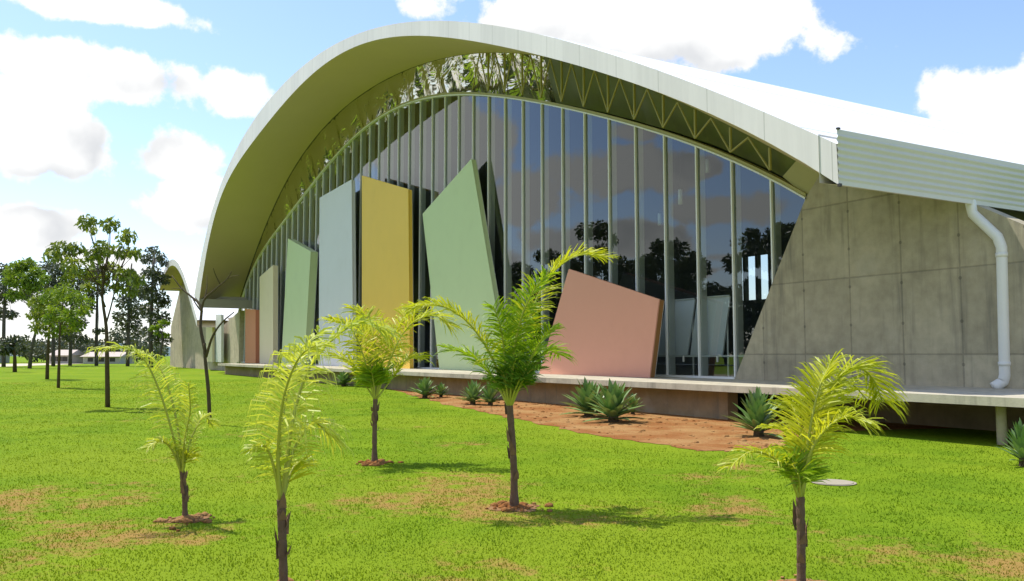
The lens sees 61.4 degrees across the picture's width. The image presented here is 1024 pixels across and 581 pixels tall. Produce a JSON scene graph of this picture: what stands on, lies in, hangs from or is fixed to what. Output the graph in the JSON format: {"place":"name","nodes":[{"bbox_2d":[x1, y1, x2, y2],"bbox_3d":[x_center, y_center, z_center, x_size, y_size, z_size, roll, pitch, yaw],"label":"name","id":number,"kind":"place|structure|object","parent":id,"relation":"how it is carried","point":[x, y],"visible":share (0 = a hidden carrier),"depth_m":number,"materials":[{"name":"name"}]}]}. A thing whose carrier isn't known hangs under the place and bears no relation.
{"place":"outdoors","nodes":[
{"label":"outdoors","id":0,"kind":"place"},
{"bbox_2d":[0,363,82,366],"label":"path","id":1,"kind":"structure","parent":0,"point":[26,364],"depth_m":146.08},
{"bbox_2d":[10,343,169,355],"bbox_3d":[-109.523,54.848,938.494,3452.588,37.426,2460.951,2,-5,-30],"label":"hill","id":2,"kind":"structure","parent":0,"point":[122,349],"depth_m":1461.15,"materials":[{"name":"green plant"}]},
{"bbox_2d":[0,356,1023,580],"bbox_3d":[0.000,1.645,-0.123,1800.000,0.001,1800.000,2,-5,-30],"label":"ground","id":3,"kind":"structure","parent":0,"point":[92,373],"depth_m":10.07,"materials":[{"name":"green plant"}]},
{"bbox_2d":[0,355,9,362],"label":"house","id":4,"kind":"structure","parent":3,"relation":"on","point":[7,359],"depth_m":174.67,"materials":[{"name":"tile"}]},
{"bbox_2d":[0,262,20,366],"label":"dark tree","id":5,"kind":"object","parent":3,"relation":"on","point":[5,313],"visible":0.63,"depth_m":118.02,"materials":[{"name":"green plant"}]},
{"bbox_2d":[0,334,31,371],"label":"young tree","id":6,"kind":"object","parent":3,"relation":"on","point":[7,345],"visible":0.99,"depth_m":82.44,"materials":[{"name":"green plant"}]},
{"bbox_2d":[1,256,51,367],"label":"young tree","id":7,"kind":"object","parent":3,"relation":"on","point":[27,285],"visible":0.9,"depth_m":104.43,"materials":[{"name":"green plant"}]},
{"bbox_2d":[24,287,74,378],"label":"young tree","id":8,"kind":"object","parent":3,"relation":"on","point":[35,313],"visible":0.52,"depth_m":57.87,"materials":[{"name":"green plant"}]},
{"bbox_2d":[29,260,77,365],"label":"dark tree","id":9,"kind":"object","parent":3,"relation":"on","point":[50,269],"visible":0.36,"depth_m":124.45,"materials":[{"name":"green plant"}]},
{"bbox_2d":[37,283,95,387],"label":"young tree","id":10,"kind":"object","parent":3,"relation":"on","point":[68,295],"visible":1,"depth_m":42.90,"materials":[{"name":"green plant"}]},
{"bbox_2d":[49,350,84,363],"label":"house","id":11,"kind":"structure","parent":3,"relation":"on","point":[76,357],"depth_m":160.88,"materials":[{"name":"tile"}]},
{"bbox_2d":[58,273,96,365],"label":"dark tree","id":12,"kind":"object","parent":3,"relation":"on","point":[79,338],"visible":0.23,"depth_m":127.59,"materials":[{"name":"green plant"}]},
{"bbox_2d":[0,326,169,361],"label":"hedgerow","id":13,"kind":"object","parent":3,"relation":"on","point":[39,349],"visible":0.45,"depth_m":168.79,"materials":[{"name":"green plant"}]},
{"bbox_2d":[41,214,145,406],"bbox_3d":[-12.885,0.601,27.195,3.265,6.371,2.464,-1,-4,12],"label":"young tree","id":14,"kind":"object","parent":3,"relation":"on","point":[54,254],"visible":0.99,"depth_m":27.14,"materials":[{"name":"green plant"}]},
{"bbox_2d":[84,263,110,365],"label":"dark tree","id":15,"kind":"object","parent":3,"relation":"on","point":[96,331],"visible":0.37,"depth_m":129.51,"materials":[{"name":"green plant"}]},
{"bbox_2d":[80,352,135,363],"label":"house","id":16,"kind":"structure","parent":3,"relation":"on","point":[89,358],"depth_m":157.53,"materials":[{"name":"tile"}]},
{"bbox_2d":[111,263,149,365],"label":"dark tree","id":17,"kind":"object","parent":3,"relation":"on","point":[129,315],"visible":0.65,"depth_m":124.83,"materials":[{"name":"green plant"}]},
{"bbox_2d":[83,342,221,515],"bbox_3d":[-3.596,1.435,8.676,1.186,1.832,0.985,-1,-4,9],"label":"young palm","id":18,"kind":"object","parent":3,"relation":"on","point":[181,454],"visible":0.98,"depth_m":8.64,"materials":[{"name":"green plant"}]},
{"bbox_2d":[135,245,173,367],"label":"dark tree","id":19,"kind":"object","parent":3,"relation":"on","point":[154,297],"visible":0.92,"depth_m":109.68,"materials":[{"name":"green plant"}]},
{"bbox_2d":[148,319,170,367],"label":"tree","id":20,"kind":"object","parent":3,"relation":"on","point":[155,328],"visible":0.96,"depth_m":100.01,"materials":[{"name":"green plant"}]},
{"bbox_2d":[166,516,208,522],"bbox_3d":[-3.260,2.293,8.644,0.431,0.001,0.424,-2,-5,25],"label":"dirt ring","id":21,"kind":"object","parent":3,"relation":"on","point":[205,517],"visible":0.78,"depth_m":8.69,"materials":[{"name":"soil"}]},
{"bbox_2d":[160,259,243,370],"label":"vault building","id":22,"kind":"structure","parent":3,"relation":"on","point":[186,349],"depth_m":103.00,"materials":[{"name":"grey concrete"}]},
{"bbox_2d":[206,327,214,361],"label":"colour panel","id":23,"kind":"object","parent":22,"relation":"attached to","point":[211,354],"visible":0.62,"depth_m":92.96,"materials":[{"name":"paint"}]},
{"bbox_2d":[171,268,238,423],"bbox_3d":[-7.445,1.367,20.716,2.292,3.767,0.477,-2,-5,22],"label":"bare sapling","id":24,"kind":"object","parent":3,"relation":"on","point":[205,352],"visible":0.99,"depth_m":20.62,"materials":[{"name":"brown plant"}]},
{"bbox_2d":[240,315,409,580],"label":"young palm","id":25,"kind":"object","parent":3,"relation":"on","point":[282,553],"visible":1,"depth_m":5.93,"materials":[{"name":"green plant"}]},
{"bbox_2d":[331,371,355,385],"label":"agave plant","id":26,"kind":"object","parent":3,"relation":"on","point":[343,379],"visible":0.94,"depth_m":45.08,"materials":[{"name":"green plant"}]},
{"bbox_2d":[316,303,464,461],"bbox_3d":[-1.842,1.411,13.316,2.319,2.567,1.385,0,-4,-2],"label":"young palm","id":27,"kind":"object","parent":3,"relation":"on","point":[371,373],"visible":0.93,"depth_m":13.23,"materials":[{"name":"green plant"}]},
{"bbox_2d":[396,241,620,506],"bbox_3d":[-0.023,0.932,9.460,2.502,2.948,1.112,0,-4,-6],"label":"young palm","id":28,"kind":"object","parent":3,"relation":"on","point":[515,373],"visible":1,"depth_m":9.35,"materials":[{"name":"green plant"}]},
{"bbox_2d":[488,504,539,511],"bbox_3d":[0.029,2.345,9.345,0.561,0.001,0.522,-1,-4,14],"label":"dirt ring","id":29,"kind":"object","parent":3,"relation":"on","point":[518,509],"visible":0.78,"depth_m":9.19,"materials":[{"name":"soil"}]},
{"bbox_2d":[194,20,1023,444],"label":"arched hall","id":30,"kind":"structure","parent":3,"relation":"on","point":[892,240],"depth_m":31.62,"materials":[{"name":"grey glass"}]},
{"bbox_2d":[216,314,223,361],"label":"colour panel","id":31,"kind":"object","parent":30,"relation":"on","point":[220,342],"visible":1,"depth_m":88.95,"materials":[{"name":"white paint"}]},
{"bbox_2d":[245,309,259,362],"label":"colour panel","id":32,"kind":"object","parent":30,"relation":"on","point":[252,335],"visible":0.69,"depth_m":77.66,"materials":[{"name":"orange paint"}]},
{"bbox_2d":[260,265,277,363],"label":"colour panel","id":33,"kind":"object","parent":30,"relation":"on","point":[268,311],"visible":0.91,"depth_m":72.80,"materials":[{"name":"beige paint"}]},
{"bbox_2d":[281,239,317,364],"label":"colour panel","id":34,"kind":"object","parent":30,"relation":"on","point":[300,288],"visible":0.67,"depth_m":65.29,"materials":[{"name":"green paint"}]},
{"bbox_2d":[319,179,356,366],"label":"colour panel","id":35,"kind":"object","parent":30,"relation":"on","point":[337,253],"visible":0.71,"depth_m":57.71,"materials":[{"name":"blue paint"}]},
{"bbox_2d":[362,176,413,368],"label":"colour panel","id":36,"kind":"object","parent":30,"relation":"on","point":[387,250],"visible":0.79,"depth_m":49.94,"materials":[{"name":"yellow paint"}]},
{"bbox_2d":[423,159,505,370],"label":"colour panel","id":37,"kind":"object","parent":30,"relation":"on","point":[460,262],"visible":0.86,"depth_m":42.34,"materials":[{"name":"green paint"}]},
{"bbox_2d":[539,269,663,377],"bbox_3d":[3.030,1.073,31.117,0.270,3.975,7.383,2,-5,-30],"label":"colour panel","id":38,"kind":"object","parent":30,"relation":"on","point":[612,329],"visible":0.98,"depth_m":30.40,"materials":[{"name":"pink paint"}]},
{"bbox_2d":[658,127,661,225],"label":"pendant lamp","id":39,"kind":"object","parent":30,"relation":"hanging from","point":[659,219],"visible":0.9,"depth_m":40.43,"materials":[{"name":"white metal"}]},
{"bbox_2d":[658,298,695,374],"bbox_3d":[5.669,1.642,29.807,0.168,2.656,2.041,2,-5,-30],"label":"display board","id":40,"kind":"object","parent":30,"relation":"on","point":[684,317],"visible":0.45,"depth_m":29.50,"materials":[{"name":"white metal"}]},
{"bbox_2d":[678,134,682,204],"bbox_3d":[6.341,-5.401,32.596,0.180,4.340,0.180,2,-5,-30],"label":"pendant lamp","id":41,"kind":"object","parent":30,"relation":"hanging from","point":[680,196],"visible":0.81,"depth_m":32.40,"materials":[{"name":"white metal"}]},
{"bbox_2d":[705,143,709,172],"bbox_3d":[8.074,-6.543,35.694,0.180,3.372,0.180,2,-5,-30],"label":"pendant lamp","id":42,"kind":"object","parent":30,"relation":"hanging from","point":[707,163],"visible":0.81,"depth_m":35.52,"materials":[{"name":"white metal"}]},
{"bbox_2d":[690,295,730,375],"bbox_3d":[6.519,1.522,28.334,0.168,2.676,1.930,2,-5,-30],"label":"display board","id":43,"kind":"object","parent":30,"relation":"in","point":[718,307],"visible":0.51,"depth_m":28.06,"materials":[{"name":"white metal"}]},
{"bbox_2d":[391,389,950,451],"bbox_3d":[-2.286,4.068,32.482,8.269,0.001,37.034,2,-5,-30],"label":"dirt bed","id":44,"kind":"object","parent":3,"relation":"on","point":[717,441],"visible":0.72,"depth_m":19.95,"materials":[{"name":"brown soil"}]},
{"bbox_2d":[407,377,439,397],"bbox_3d":[-3.301,3.702,32.902,1.381,0.868,1.426,-1,-4,9],"label":"agave plant","id":45,"kind":"object","parent":44,"relation":"on","point":[424,384],"visible":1,"depth_m":32.69,"materials":[{"name":"green plant"}]},
{"bbox_2d":[431,383,447,396],"bbox_3d":[-2.755,3.859,33.401,0.912,0.630,0.915,2,-5,-30],"label":"agave plant","id":46,"kind":"object","parent":44,"relation":"on","point":[441,388],"visible":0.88,"depth_m":33.34,"materials":[{"name":"green plant"}]},
{"bbox_2d":[456,379,483,404],"bbox_3d":[-1.241,3.372,28.595,1.313,0.887,1.200,0,-4,3],"label":"agave plant","id":47,"kind":"object","parent":44,"relation":"on","point":[473,386],"visible":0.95,"depth_m":28.50,"materials":[{"name":"green plant"}]},
{"bbox_2d":[153,390,796,580],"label":"soil clods","id":48,"kind":"object","parent":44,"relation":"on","point":[504,506],"visible":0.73,"depth_m":9.50,"materials":[{"name":"brown soil"}]},
{"bbox_2d":[473,381,500,404],"bbox_3d":[-0.725,3.364,28.187,1.106,0.842,1.129,-2,-5,30],"label":"agave plant","id":49,"kind":"object","parent":44,"relation":"on","point":[490,393],"visible":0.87,"depth_m":28.04,"materials":[{"name":"green plant"}]},
{"bbox_2d":[559,376,603,416],"bbox_3d":[2.024,2.858,23.125,1.650,1.098,1.692,-1,-5,19],"label":"agave plant","id":50,"kind":"object","parent":44,"relation":"on","point":[582,399],"visible":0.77,"depth_m":22.92,"materials":[{"name":"green plant"}]},
{"bbox_2d":[580,378,644,421],"bbox_3d":[2.509,2.711,21.232,1.648,1.110,1.931,-3,-5,31],"label":"agave plant","id":51,"kind":"object","parent":44,"relation":"on","point":[613,403],"visible":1,"depth_m":21.00,"materials":[{"name":"green plant"}]},
{"bbox_2d":[624,393,647,413],"bbox_3d":[3.348,3.153,24.016,0.697,0.642,0.760,2,-5,-30],"label":"agave plant","id":52,"kind":"object","parent":44,"relation":"on","point":[633,399],"visible":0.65,"depth_m":23.94,"materials":[{"name":"green plant"}]},
{"bbox_2d":[723,387,784,437],"bbox_3d":[4.946,2.456,17.493,1.374,1.062,1.406,-2,-5,21],"label":"agave plant","id":53,"kind":"object","parent":44,"relation":"on","point":[756,413],"visible":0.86,"depth_m":17.32,"materials":[{"name":"green plant"}]},
{"bbox_2d":[785,578,824,580],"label":"dirt ring","id":54,"kind":"object","parent":3,"relation":"on","point":[806,580],"visible":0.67,"depth_m":6.30,"materials":[{"name":"soil"}]},
{"bbox_2d":[714,348,909,580],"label":"young palm","id":55,"kind":"object","parent":3,"relation":"on","point":[803,461],"visible":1,"depth_m":6.19,"materials":[{"name":"green plant"}]},
{"bbox_2d":[812,479,856,485],"bbox_3d":[4.144,2.501,11.132,0.570,0.066,0.570,2,-5,-30],"label":"manhole cover","id":56,"kind":"object","parent":3,"relation":"on","point":[834,482],"visible":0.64,"depth_m":11.07,"materials":[{"name":"concrete"}]},
{"bbox_2d":[998,417,1023,466],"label":"agave plant","id":57,"kind":"object","parent":3,"relation":"on","point":[1017,438],"visible":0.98,"depth_m":12.80,"materials":[{"name":"green plant"}]},
{"bbox_2d":[0,0,1023,346],"label":"sky","id":58,"kind":"structure","parent":0,"point":[138,112],"materials":[{"name":"blue"}]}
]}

